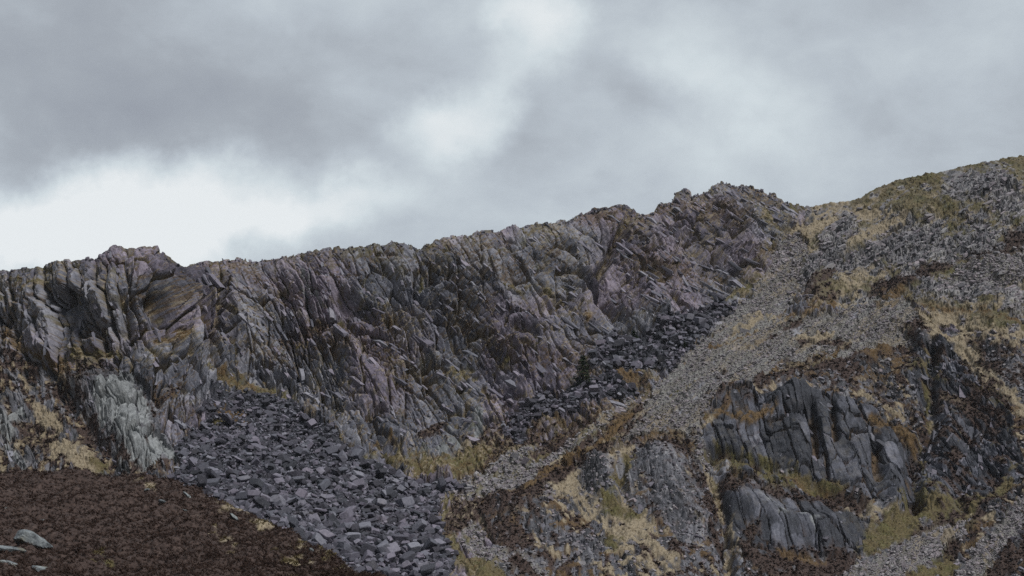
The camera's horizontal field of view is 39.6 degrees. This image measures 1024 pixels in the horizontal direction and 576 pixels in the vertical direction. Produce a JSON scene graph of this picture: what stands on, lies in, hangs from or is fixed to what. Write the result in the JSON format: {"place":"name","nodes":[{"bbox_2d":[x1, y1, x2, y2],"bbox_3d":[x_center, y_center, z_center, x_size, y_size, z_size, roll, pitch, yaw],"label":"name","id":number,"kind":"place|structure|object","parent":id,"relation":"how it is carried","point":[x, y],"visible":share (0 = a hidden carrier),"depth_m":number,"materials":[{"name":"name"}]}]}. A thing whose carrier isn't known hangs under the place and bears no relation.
{"place":"outdoors","nodes":[
{"label":"outdoors","id":0,"kind":"place"},
{"bbox_2d":[0,345,175,477],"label":"rocky bank","id":1,"kind":"structure","parent":0,"point":[120,407],"depth_m":251.76,"materials":[{"name":"stone"}]},
{"bbox_2d":[1,344,152,473],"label":"bank slabs","id":2,"kind":"structure","parent":1,"relation":"on","point":[81,406],"depth_m":252.47,"materials":[{"name":"stone"}]},
{"bbox_2d":[0,468,349,575],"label":"heather mound","id":3,"kind":"object","parent":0,"point":[84,563],"visible":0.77,"depth_m":85.11,"materials":[{"name":"plant"}]},
{"bbox_2d":[0,545,25,552],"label":"rock","id":4,"kind":"object","parent":3,"relation":"on","point":[9,548],"visible":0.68,"depth_m":77.96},
{"bbox_2d":[13,529,52,548],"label":"rock","id":5,"kind":"object","parent":3,"relation":"on","point":[31,537],"visible":0.81,"depth_m":80.20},
{"bbox_2d":[32,565,46,571],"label":"rock","id":6,"kind":"object","parent":3,"relation":"on","point":[38,568],"visible":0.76,"depth_m":71.55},
{"bbox_2d":[0,466,385,575],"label":"mound heather","id":7,"kind":"object","parent":3,"relation":"on","point":[216,554],"visible":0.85,"depth_m":81.66,"materials":[{"name":"plant"}]},
{"bbox_2d":[89,477,346,575],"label":"mound grass","id":8,"kind":"structure","parent":0,"point":[283,559],"depth_m":77.93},
{"bbox_2d":[176,298,736,574],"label":"boulder slope","id":9,"kind":"structure","parent":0,"point":[435,475],"depth_m":256.33,"materials":[{"name":"stone"}]},
{"bbox_2d":[188,457,197,465],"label":"boulder","id":10,"kind":"object","parent":9,"relation":"on","point":[191,460],"visible":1,"depth_m":229.67,"materials":[{"name":"stone"}]},
{"bbox_2d":[197,474,206,487],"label":"boulder","id":11,"kind":"object","parent":9,"relation":"on","point":[201,480],"visible":0.98,"depth_m":220.14,"materials":[{"name":"stone"}]},
{"bbox_2d":[196,463,208,471],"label":"boulder","id":12,"kind":"object","parent":9,"relation":"on","point":[201,466],"visible":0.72,"depth_m":228.67,"materials":[{"name":"stone"}]},
{"bbox_2d":[197,478,219,488],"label":"boulder","id":13,"kind":"object","parent":9,"relation":"on","point":[212,482],"visible":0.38,"depth_m":221.98,"materials":[{"name":"stone"}]},
{"bbox_2d":[204,468,216,477],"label":"boulder","id":14,"kind":"object","parent":9,"relation":"on","point":[210,472],"visible":1,"depth_m":223.70,"materials":[{"name":"stone"}]},
{"bbox_2d":[214,436,225,444],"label":"boulder","id":15,"kind":"object","parent":9,"relation":"on","point":[220,441],"visible":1,"depth_m":240.44,"materials":[{"name":"stone"}]},
{"bbox_2d":[221,412,232,425],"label":"boulder","id":16,"kind":"object","parent":9,"relation":"on","point":[228,420],"visible":1,"depth_m":249.74,"materials":[{"name":"stone"}]},
{"bbox_2d":[235,491,248,499],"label":"boulder","id":17,"kind":"object","parent":9,"relation":"on","point":[241,495],"visible":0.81,"depth_m":215.60,"materials":[{"name":"stone"}]},
{"bbox_2d":[247,490,260,497],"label":"boulder","id":18,"kind":"object","parent":17,"relation":"on","point":[251,493],"visible":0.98,"depth_m":215.73,"materials":[{"name":"stone"}]},
{"bbox_2d":[237,475,250,481],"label":"boulder","id":19,"kind":"object","parent":9,"relation":"on","point":[245,478],"visible":1,"depth_m":224.25,"materials":[{"name":"stone"}]},
{"bbox_2d":[248,508,261,518],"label":"boulder","id":20,"kind":"object","parent":9,"relation":"on","point":[257,513],"visible":0.63,"depth_m":208.91,"materials":[{"name":"stone"}]},
{"bbox_2d":[250,478,263,488],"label":"boulder","id":21,"kind":"object","parent":9,"relation":"on","point":[256,482],"visible":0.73,"depth_m":222.29,"materials":[{"name":"stone"}]},
{"bbox_2d":[251,443,264,451],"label":"boulder","id":22,"kind":"object","parent":9,"relation":"on","point":[258,447],"visible":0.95,"depth_m":240.36,"materials":[{"name":"stone"}]},
{"bbox_2d":[261,483,274,492],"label":"boulder","id":23,"kind":"object","parent":9,"relation":"on","point":[267,486],"visible":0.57,"depth_m":220.50,"materials":[{"name":"stone"}]},
{"bbox_2d":[270,494,285,505],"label":"boulder","id":24,"kind":"object","parent":9,"relation":"on","point":[275,498],"visible":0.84,"depth_m":214.88,"materials":[{"name":"stone"}]},
{"bbox_2d":[273,477,284,484],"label":"boulder","id":25,"kind":"object","parent":9,"relation":"on","point":[277,480],"visible":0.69,"depth_m":225.13,"materials":[{"name":"stone"}]},
{"bbox_2d":[274,507,291,515],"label":"boulder","id":26,"kind":"object","parent":9,"relation":"on","point":[284,510],"visible":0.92,"depth_m":210.68,"materials":[{"name":"stone"}]},
{"bbox_2d":[279,518,288,525],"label":"boulder","id":27,"kind":"object","parent":9,"relation":"on","point":[285,521],"visible":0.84,"depth_m":206.41,"materials":[{"name":"stone"}]},
{"bbox_2d":[277,454,291,463],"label":"boulder","id":28,"kind":"object","parent":9,"relation":"on","point":[284,458],"visible":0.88,"depth_m":235.42,"materials":[{"name":"stone"}]},
{"bbox_2d":[286,461,297,470],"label":"boulder","id":29,"kind":"object","parent":9,"relation":"on","point":[293,464],"visible":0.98,"depth_m":232.86,"materials":[{"name":"stone"}]},
{"bbox_2d":[287,515,298,527],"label":"boulder","id":30,"kind":"object","parent":9,"relation":"on","point":[293,521],"visible":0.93,"depth_m":207.28,"materials":[{"name":"stone"}]},
{"bbox_2d":[287,471,301,476],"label":"boulder","id":31,"kind":"object","parent":9,"relation":"on","point":[294,473],"visible":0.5,"depth_m":228.55,"materials":[{"name":"stone"}]},
{"bbox_2d":[291,476,305,483],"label":"boulder","id":32,"kind":"object","parent":9,"relation":"on","point":[297,479],"visible":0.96,"depth_m":226.31,"materials":[{"name":"stone"}]},
{"bbox_2d":[295,488,307,497],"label":"boulder","id":33,"kind":"object","parent":9,"relation":"on","point":[301,493],"visible":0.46,"depth_m":220.34,"materials":[{"name":"stone"}]},
{"bbox_2d":[294,446,309,456],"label":"boulder","id":34,"kind":"object","parent":9,"relation":"on","point":[298,450],"visible":0.95,"depth_m":240.33,"materials":[{"name":"stone"}]},
{"bbox_2d":[308,513,320,521],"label":"boulder","id":35,"kind":"object","parent":9,"relation":"on","point":[315,516],"visible":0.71,"depth_m":210.74,"materials":[{"name":"stone"}]},
{"bbox_2d":[311,533,326,545],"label":"boulder","id":36,"kind":"object","parent":9,"relation":"on","point":[318,538],"visible":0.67,"depth_m":202.29,"materials":[{"name":"stone"}]},
{"bbox_2d":[317,503,327,508],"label":"boulder","id":37,"kind":"object","parent":9,"relation":"on","point":[323,505],"visible":0.61,"depth_m":216.91,"materials":[{"name":"stone"}]},
{"bbox_2d":[317,479,330,489],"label":"boulder","id":38,"kind":"object","parent":9,"relation":"on","point":[324,484],"visible":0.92,"depth_m":226.22,"materials":[{"name":"stone"}]},
{"bbox_2d":[317,529,334,539],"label":"boulder","id":39,"kind":"object","parent":9,"relation":"on","point":[326,534],"visible":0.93,"depth_m":203.68,"materials":[{"name":"stone"}]},
{"bbox_2d":[325,507,337,512],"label":"boulder","id":40,"kind":"object","parent":9,"relation":"on","point":[334,509],"visible":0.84,"depth_m":214.86,"materials":[{"name":"stone"}]},
{"bbox_2d":[325,445,339,454],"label":"boulder","id":41,"kind":"object","parent":9,"relation":"on","point":[331,449],"visible":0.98,"depth_m":241.99,"materials":[{"name":"stone"}]},
{"bbox_2d":[327,513,339,524],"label":"boulder","id":42,"kind":"object","parent":9,"relation":"on","point":[332,517],"visible":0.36,"depth_m":211.95,"materials":[{"name":"stone"}]},
{"bbox_2d":[330,467,347,474],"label":"boulder","id":43,"kind":"object","parent":9,"relation":"on","point":[342,470],"visible":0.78,"depth_m":233.61,"materials":[{"name":"stone"}]},
{"bbox_2d":[338,444,346,453],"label":"boulder","id":44,"kind":"object","parent":9,"relation":"on","point":[343,447],"visible":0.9,"depth_m":242.20,"materials":[{"name":"stone"}]},
{"bbox_2d":[338,450,347,461],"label":"boulder","id":45,"kind":"object","parent":9,"relation":"on","point":[342,455],"visible":1,"depth_m":240.21,"materials":[{"name":"stone"}]},
{"bbox_2d":[338,522,349,530],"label":"boulder","id":46,"kind":"object","parent":9,"relation":"on","point":[345,525],"visible":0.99,"depth_m":208.51,"materials":[{"name":"stone"}]},
{"bbox_2d":[338,541,351,548],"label":"boulder","id":47,"kind":"object","parent":9,"relation":"on","point":[342,545],"visible":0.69,"depth_m":200.36,"materials":[{"name":"stone"}]},
{"bbox_2d":[339,507,353,518],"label":"boulder","id":48,"kind":"object","parent":9,"relation":"on","point":[347,512],"visible":0.62,"depth_m":214.36,"materials":[{"name":"stone"}]},
{"bbox_2d":[347,481,357,488],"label":"boulder","id":49,"kind":"object","parent":9,"relation":"on","point":[351,485],"visible":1,"depth_m":228.56,"materials":[{"name":"stone"}]},
{"bbox_2d":[345,552,360,558],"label":"boulder","id":50,"kind":"object","parent":9,"relation":"on","point":[354,555],"visible":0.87,"depth_m":198.21,"materials":[{"name":"stone"}]},
{"bbox_2d":[347,532,360,541],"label":"boulder","id":51,"kind":"object","parent":9,"relation":"on","point":[355,535],"visible":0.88,"depth_m":205.46,"materials":[{"name":"stone"}]},
{"bbox_2d":[351,523,358,531],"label":"boulder","id":52,"kind":"object","parent":9,"relation":"on","point":[355,527],"visible":0.88,"depth_m":208.23,"materials":[{"name":"stone"}]},
{"bbox_2d":[351,449,363,459],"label":"boulder","id":53,"kind":"object","parent":9,"relation":"on","point":[356,453],"visible":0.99,"depth_m":243.75,"materials":[{"name":"stone"}]},
{"bbox_2d":[351,470,363,477],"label":"boulder","id":54,"kind":"object","parent":9,"relation":"on","point":[358,474],"visible":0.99,"depth_m":234.24,"materials":[{"name":"stone"}]},
{"bbox_2d":[352,478,365,487],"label":"boulder","id":55,"kind":"object","parent":9,"relation":"on","point":[360,483],"visible":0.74,"depth_m":230.18,"materials":[{"name":"stone"}]},
{"bbox_2d":[358,521,371,530],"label":"boulder","id":56,"kind":"object","parent":9,"relation":"on","point":[365,526],"visible":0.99,"depth_m":210.56,"materials":[{"name":"stone"}]},
{"bbox_2d":[362,550,372,562],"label":"boulder","id":57,"kind":"object","parent":9,"relation":"on","point":[368,554],"visible":0.83,"depth_m":197.34,"materials":[{"name":"stone"}]},
{"bbox_2d":[359,543,376,554],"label":"boulder","id":58,"kind":"object","parent":9,"relation":"on","point":[368,546],"visible":0.59,"depth_m":201.03,"materials":[{"name":"stone"}]},
{"bbox_2d":[363,559,378,571],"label":"boulder","id":59,"kind":"object","parent":9,"relation":"on","point":[373,564],"visible":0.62,"depth_m":194.27,"materials":[{"name":"stone"}]},
{"bbox_2d":[362,536,380,544],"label":"boulder","id":60,"kind":"object","parent":9,"relation":"on","point":[368,538],"visible":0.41,"depth_m":205.91,"materials":[{"name":"stone"}]},
{"bbox_2d":[363,502,379,509],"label":"boulder","id":61,"kind":"object","parent":9,"relation":"on","point":[369,504],"visible":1,"depth_m":220.26,"materials":[{"name":"stone"}]},
{"bbox_2d":[370,479,380,486],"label":"boulder","id":62,"kind":"object","parent":9,"relation":"on","point":[376,483],"visible":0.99,"depth_m":232.76,"materials":[{"name":"stone"}]},
{"bbox_2d":[375,469,386,474],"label":"boulder","id":63,"kind":"object","parent":9,"relation":"on","point":[380,471],"visible":1,"depth_m":237.16,"materials":[{"name":"stone"}]},
{"bbox_2d":[376,498,386,506],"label":"boulder","id":64,"kind":"object","parent":9,"relation":"on","point":[380,502],"visible":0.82,"depth_m":222.46,"materials":[{"name":"stone"}]},
{"bbox_2d":[376,539,389,552],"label":"boulder","id":65,"kind":"object","parent":9,"relation":"on","point":[382,546],"visible":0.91,"depth_m":200.44,"materials":[{"name":"stone"}]},
{"bbox_2d":[379,489,397,498],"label":"boulder","id":66,"kind":"object","parent":9,"relation":"on","point":[391,493],"visible":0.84,"depth_m":228.26,"materials":[{"name":"stone"}]},
{"bbox_2d":[385,552,395,562],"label":"boulder","id":67,"kind":"object","parent":9,"relation":"on","point":[391,556],"visible":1,"depth_m":198.81,"materials":[{"name":"stone"}]},
{"bbox_2d":[385,542,400,555],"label":"boulder","id":68,"kind":"object","parent":9,"relation":"on","point":[394,547],"visible":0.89,"depth_m":200.94,"materials":[{"name":"stone"}]},
{"bbox_2d":[391,534,407,544],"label":"boulder","id":69,"kind":"object","parent":9,"relation":"on","point":[401,537],"visible":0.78,"depth_m":207.85,"materials":[{"name":"stone"}]},
{"bbox_2d":[395,469,404,476],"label":"boulder","id":70,"kind":"object","parent":9,"relation":"on","point":[399,473],"visible":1,"depth_m":239.06,"materials":[{"name":"stone"}]},
{"bbox_2d":[395,496,414,506],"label":"boulder","id":71,"kind":"object","parent":9,"relation":"on","point":[406,501],"visible":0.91,"depth_m":225.11,"materials":[{"name":"stone"}]},
{"bbox_2d":[399,551,414,563],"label":"boulder","id":72,"kind":"object","parent":9,"relation":"on","point":[409,556],"visible":0.9,"depth_m":198.38,"materials":[{"name":"stone"}]},
{"bbox_2d":[401,560,412,569],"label":"boulder","id":73,"kind":"object","parent":9,"relation":"on","point":[406,564],"visible":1,"depth_m":195.48,"materials":[{"name":"stone"}]},
{"bbox_2d":[406,542,420,551],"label":"boulder","id":74,"kind":"object","parent":9,"relation":"on","point":[414,546],"visible":0.95,"depth_m":204.20,"materials":[{"name":"stone"}]},
{"bbox_2d":[408,570,418,575],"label":"boulder","id":75,"kind":"object","parent":9,"relation":"on","point":[414,573],"visible":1,"depth_m":192.35,"materials":[{"name":"stone"}]},
{"bbox_2d":[412,518,426,532],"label":"boulder","id":76,"kind":"object","parent":9,"relation":"on","point":[421,523],"visible":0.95,"depth_m":213.05,"materials":[{"name":"stone"}]},
{"bbox_2d":[417,487,429,495],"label":"boulder","id":77,"kind":"object","parent":9,"relation":"on","point":[419,491],"visible":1,"depth_m":232.73,"materials":[{"name":"stone"}]},
{"bbox_2d":[422,537,437,548],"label":"boulder","id":78,"kind":"object","parent":9,"relation":"on","point":[430,542],"visible":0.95,"depth_m":204.25,"materials":[{"name":"stone"}]},
{"bbox_2d":[429,514,441,523],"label":"boulder","id":79,"kind":"object","parent":9,"relation":"on","point":[433,518],"visible":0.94,"depth_m":217.07,"materials":[{"name":"stone"}]},
{"bbox_2d":[431,521,445,528],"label":"boulder","id":80,"kind":"object","parent":9,"relation":"on","point":[442,524],"visible":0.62,"depth_m":217.15,"materials":[{"name":"stone"}]},
{"bbox_2d":[434,538,445,546],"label":"boulder","id":81,"kind":"object","parent":9,"relation":"on","point":[441,542],"visible":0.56,"depth_m":206.41,"materials":[{"name":"stone"}]},
{"bbox_2d":[437,476,446,491],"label":"boulder","id":82,"kind":"object","parent":9,"relation":"on","point":[441,484],"visible":0.98,"depth_m":233.49,"materials":[{"name":"stone"}]},
{"bbox_2d":[166,299,737,575],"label":"boulders","id":83,"kind":"object","parent":9,"relation":"on","point":[341,486],"visible":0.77,"depth_m":239.50,"materials":[{"name":"stone"}]},
{"bbox_2d":[570,354,593,386],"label":"spruce tree","id":84,"kind":"object","parent":9,"relation":"on","point":[584,368],"visible":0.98,"depth_m":274.53,"materials":[{"name":"green plant"}]},
{"bbox_2d":[618,335,634,340],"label":"boulder","id":85,"kind":"object","parent":9,"relation":"on","point":[626,337],"visible":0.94,"depth_m":290.60,"materials":[{"name":"stone"}]},
{"bbox_2d":[683,313,693,319],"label":"boulder","id":86,"kind":"object","parent":9,"relation":"on","point":[688,316],"visible":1,"depth_m":299.89,"materials":[{"name":"stone"}]},
{"bbox_2d":[0,181,1012,575],"bbox_3d":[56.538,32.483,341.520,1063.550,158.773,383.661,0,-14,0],"label":"cliff","id":87,"kind":"structure","parent":0,"point":[596,287],"depth_m":279.93,"materials":[{"name":"stone"}]},
{"bbox_2d":[7,250,235,395],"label":"cliff slabs","id":88,"kind":"structure","parent":87,"relation":"on","point":[217,283],"depth_m":269.21,"materials":[{"name":"stone"}]},
{"bbox_2d":[0,182,789,278],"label":"crest stones","id":89,"kind":"object","parent":87,"relation":"on","point":[598,210],"visible":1,"depth_m":320.35,"materials":[{"name":"stone"}]},
{"bbox_2d":[173,215,658,469],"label":"cliff slabs","id":90,"kind":"structure","parent":87,"relation":"on","point":[371,360],"depth_m":282.03,"materials":[{"name":"stone"}]},
{"bbox_2d":[0,224,1023,575],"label":"heather","id":91,"kind":"object","parent":87,"relation":"on","point":[786,494],"visible":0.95,"depth_m":245.50,"materials":[{"name":"plant"}]},
{"bbox_2d":[0,177,1023,575],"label":"dead grass","id":92,"kind":"structure","parent":87,"relation":"on","point":[596,407],"depth_m":272.67,"materials":[{"name":"plant"}]},
{"bbox_2d":[1,156,1023,575],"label":"grass","id":93,"kind":"structure","parent":87,"relation":"on","point":[599,370],"depth_m":274.14,"materials":[{"name":"plant"}]},
{"bbox_2d":[521,456,529,464],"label":"boulder","id":94,"kind":"object","parent":87,"relation":"on","point":[525,460],"visible":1,"depth_m":246.09,"materials":[{"name":"grey stone"}]},
{"bbox_2d":[646,185,813,318],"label":"cliff slabs","id":95,"kind":"structure","parent":87,"relation":"on","point":[734,282],"depth_m":325.74,"materials":[{"name":"stone"}]},
{"bbox_2d":[0,0,1023,270],"label":"sky","id":96,"kind":"structure","parent":0,"point":[197,131],"materials":[{"name":"grey"}]},
{"bbox_2d":[478,155,1023,575],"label":"hillside","id":97,"kind":"structure","parent":0,"point":[915,207],"depth_m":250.35,"materials":[{"name":"stone"}]},
{"bbox_2d":[440,246,1023,575],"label":"loose stones","id":98,"kind":"object","parent":97,"relation":"on","point":[962,272],"visible":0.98,"depth_m":246.99,"materials":[{"name":"stone"}]},
{"bbox_2d":[486,162,1023,575],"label":"hillside stones","id":99,"kind":"object","parent":97,"relation":"on","point":[863,398],"visible":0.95,"depth_m":263.96,"materials":[{"name":"stone"}]},
{"bbox_2d":[495,321,1023,575],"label":"hillside slabs","id":100,"kind":"structure","parent":97,"relation":"on","point":[651,483],"depth_m":225.19,"materials":[{"name":"stone"}]},
{"bbox_2d":[702,333,1023,556],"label":"rock buttress","id":101,"kind":"object","parent":97,"relation":"attached to","point":[785,522],"visible":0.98,"depth_m":246.96,"materials":[{"name":"stone"}]},
{"bbox_2d":[713,390,907,547],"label":"buttress blocks","id":102,"kind":"structure","parent":101,"relation":"on","point":[880,443],"depth_m":250.10,"materials":[{"name":"stone"}]},
{"bbox_2d":[911,340,1020,515],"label":"buttress blocks","id":103,"kind":"structure","parent":101,"relation":"on","point":[946,411],"depth_m":251.96,"materials":[{"name":"stone"}]},
{"bbox_2d":[797,164,1023,340],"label":"hillside slabs","id":104,"kind":"structure","parent":97,"relation":"on","point":[831,264],"depth_m":326.80,"materials":[{"name":"grey stone"}]},
{"bbox_2d":[563,230,1023,575],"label":"scree slope","id":105,"kind":"structure","parent":0,"point":[752,322],"depth_m":288.02,"materials":[{"name":"gravel"}]},
{"bbox_2d":[575,232,1023,575],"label":"scree","id":106,"kind":"structure","parent":105,"relation":"on","point":[927,549],"depth_m":281.51,"materials":[{"name":"gravel"}]},
{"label":"boulder","id":107,"kind":"object","parent":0,"visible":0},
{"bbox_2d":[420,562,435,574],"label":"boulder","id":108,"kind":"object","parent":107,"relation":"on","point":[427,568],"visible":1,"depth_m":193.53,"materials":[{"name":"stone"}]},
{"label":"boulder","id":109,"kind":"object","parent":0,"visible":0},
{"bbox_2d":[254,497,270,508],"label":"boulder","id":110,"kind":"object","parent":109,"relation":"on","point":[261,502],"visible":1,"depth_m":212.46,"materials":[{"name":"stone"}]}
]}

